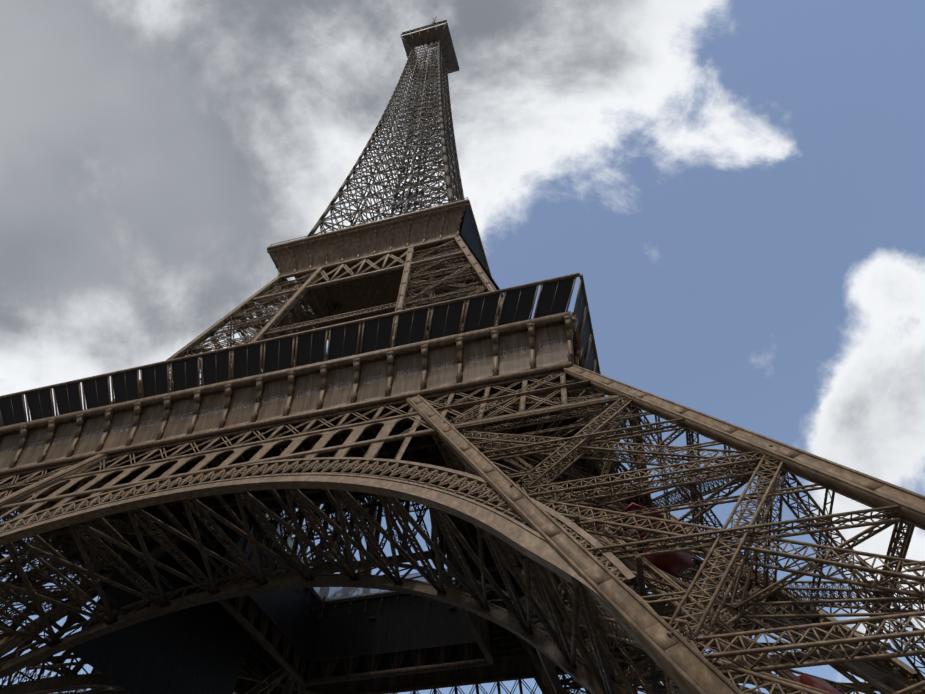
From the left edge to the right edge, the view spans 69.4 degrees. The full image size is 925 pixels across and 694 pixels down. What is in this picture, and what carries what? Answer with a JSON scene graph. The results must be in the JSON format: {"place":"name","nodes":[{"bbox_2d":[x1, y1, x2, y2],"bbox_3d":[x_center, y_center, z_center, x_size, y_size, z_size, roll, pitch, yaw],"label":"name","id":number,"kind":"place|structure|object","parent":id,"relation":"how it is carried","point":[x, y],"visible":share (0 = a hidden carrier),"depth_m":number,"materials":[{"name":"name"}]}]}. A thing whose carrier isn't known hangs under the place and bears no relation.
{"place":"outdoors","nodes":[
{"label":"outdoors","id":0,"kind":"place"},
{"bbox_2d":[217,518,484,678],"bbox_3d":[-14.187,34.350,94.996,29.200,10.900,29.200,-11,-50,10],"label":"eiffel tower netting","id":1,"kind":"object","parent":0,"point":[407,625],"visible":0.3,"depth_m":102.41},
{"bbox_2d":[266,513,454,598],"bbox_3d":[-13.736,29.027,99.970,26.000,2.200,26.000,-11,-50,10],"label":"eiffel tower first floor glass balustrade","id":2,"kind":"object","parent":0,"point":[340,592],"depth_m":108.96,"materials":[{"name":"clear glass"}]},
{"bbox_2d":[268,518,454,601],"bbox_3d":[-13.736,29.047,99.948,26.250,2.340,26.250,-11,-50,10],"label":"eiffel tower first floor balustrade rails","id":3,"kind":"object","parent":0,"point":[347,597],"visible":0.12,"depth_m":108.36,"materials":[{"name":"metal"}]},
{"bbox_2d":[0,0,924,693],"label":"sky","id":4,"kind":"structure","parent":0,"point":[735,189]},
{"bbox_2d":[461,200,502,315],"bbox_3d":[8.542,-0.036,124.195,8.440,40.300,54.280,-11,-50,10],"label":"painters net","id":5,"kind":"object","parent":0,"point":[469,235],"visible":0.3,"depth_m":126.43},
{"label":"esplanade","id":6,"kind":"structure","parent":0,"visible":0},
{"bbox_2d":[0,364,924,693],"bbox_3d":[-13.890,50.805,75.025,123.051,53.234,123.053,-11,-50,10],"label":"tower legs","id":7,"kind":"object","parent":6,"relation":"on","point":[682,658],"depth_m":39.12,"materials":[{"name":"brown metal"}]},
{"bbox_2d":[0,323,630,693],"bbox_3d":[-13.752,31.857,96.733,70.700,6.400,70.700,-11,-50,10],"label":"eiffel tower first floor frieze panels","id":8,"kind":"object","parent":7,"relation":"attached to","point":[516,664],"visible":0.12,"depth_m":75.28,"materials":[{"name":"paint"}]},
{"bbox_2d":[0,339,561,454],"bbox_3d":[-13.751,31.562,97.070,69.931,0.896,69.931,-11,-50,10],"label":"eiffel tower first floor name reliefs","id":9,"kind":"object","parent":8,"relation":"attached to","point":[349,383],"visible":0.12,"depth_m":74.60,"materials":[{"name":"brown metal"}]},
{"bbox_2d":[0,273,638,693],"bbox_3d":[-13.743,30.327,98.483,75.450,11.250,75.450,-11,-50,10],"label":"eiffel tower rails","id":10,"kind":"object","parent":7,"relation":"on","point":[356,361],"visible":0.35,"depth_m":74.70,"materials":[{"name":"brown metal"}]},
{"bbox_2d":[0,277,632,588],"bbox_3d":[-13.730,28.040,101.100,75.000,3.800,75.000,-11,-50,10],"label":"eiffel tower screens","id":11,"kind":"object","parent":10,"relation":"attached to","point":[215,366],"depth_m":76.95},
{"bbox_2d":[41,376,608,674],"bbox_3d":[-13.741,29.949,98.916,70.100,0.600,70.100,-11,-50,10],"label":"trusses","id":12,"kind":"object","parent":7,"relation":"on","point":[520,430],"depth_m":86.70,"materials":[{"name":"brown metal"}]},
{"bbox_2d":[111,236,506,668],"bbox_3d":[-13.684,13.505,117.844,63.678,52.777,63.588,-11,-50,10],"label":"tower middle legs","id":13,"kind":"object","parent":12,"relation":"on","point":[420,286],"depth_m":112.59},
{"bbox_2d":[251,197,491,360],"bbox_3d":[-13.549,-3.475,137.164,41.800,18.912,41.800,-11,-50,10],"label":"eiffel tower girders","id":14,"kind":"object","parent":13,"relation":"on","point":[335,279],"visible":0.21,"depth_m":125.92,"materials":[{"name":"metal"}]},
{"bbox_2d":[269,202,467,360],"bbox_3d":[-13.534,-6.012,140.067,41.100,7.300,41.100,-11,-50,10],"label":"eiffel tower second floor cove","id":15,"kind":"object","parent":14,"relation":"attached to","point":[367,292],"visible":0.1,"depth_m":130.87,"materials":[{"name":"paint"}]},
{"bbox_2d":[307,39,464,236],"bbox_3d":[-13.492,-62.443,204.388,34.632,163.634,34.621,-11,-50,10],"label":"tower spire","id":16,"kind":"structure","parent":15,"relation":"on","point":[437,85],"depth_m":187.56,"materials":[{"name":"brown metal"}]},
{"bbox_2d":[400,20,458,80],"bbox_3d":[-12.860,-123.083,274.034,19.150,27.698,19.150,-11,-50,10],"label":"top observation deck","id":17,"kind":"structure","parent":16,"relation":"on","point":[426,35],"depth_m":262.14,"materials":[{"name":"metal"}]},
{"bbox_2d":[0,445,794,693],"bbox_3d":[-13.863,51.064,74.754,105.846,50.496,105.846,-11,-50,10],"label":"eiffel tower lift tracks","id":18,"kind":"object","parent":7,"relation":"attached to","point":[629,565],"visible":0.23,"depth_m":45.38},
{"bbox_2d":[609,502,841,693],"bbox_3d":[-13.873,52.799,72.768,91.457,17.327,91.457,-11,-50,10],"label":"eiffel tower lift cabins","id":19,"kind":"object","parent":18,"relation":"on","point":[675,564],"visible":0.23,"depth_m":44.10,"materials":[{"name":"red metal"}]},
{"bbox_2d":[613,513,685,552],"bbox_3d":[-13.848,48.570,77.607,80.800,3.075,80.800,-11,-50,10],"label":"eiffel tower lift cabin windows","id":20,"kind":"structure","parent":19,"relation":"attached to","point":[631,520],"depth_m":46.07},
{"bbox_2d":[0,375,891,693],"bbox_3d":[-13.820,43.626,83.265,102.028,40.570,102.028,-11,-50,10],"label":"eiffel tower","id":21,"kind":"structure","parent":7,"relation":"on","point":[526,619],"depth_m":66.07,"materials":[{"name":"brown metal"}]},
{"bbox_2d":[0,370,924,693],"bbox_3d":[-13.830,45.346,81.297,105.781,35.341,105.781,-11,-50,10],"label":"decorative arches","id":22,"kind":"structure","parent":7,"relation":"attached to","point":[526,540],"depth_m":58.66,"materials":[{"name":"brown metal"}]}
]}

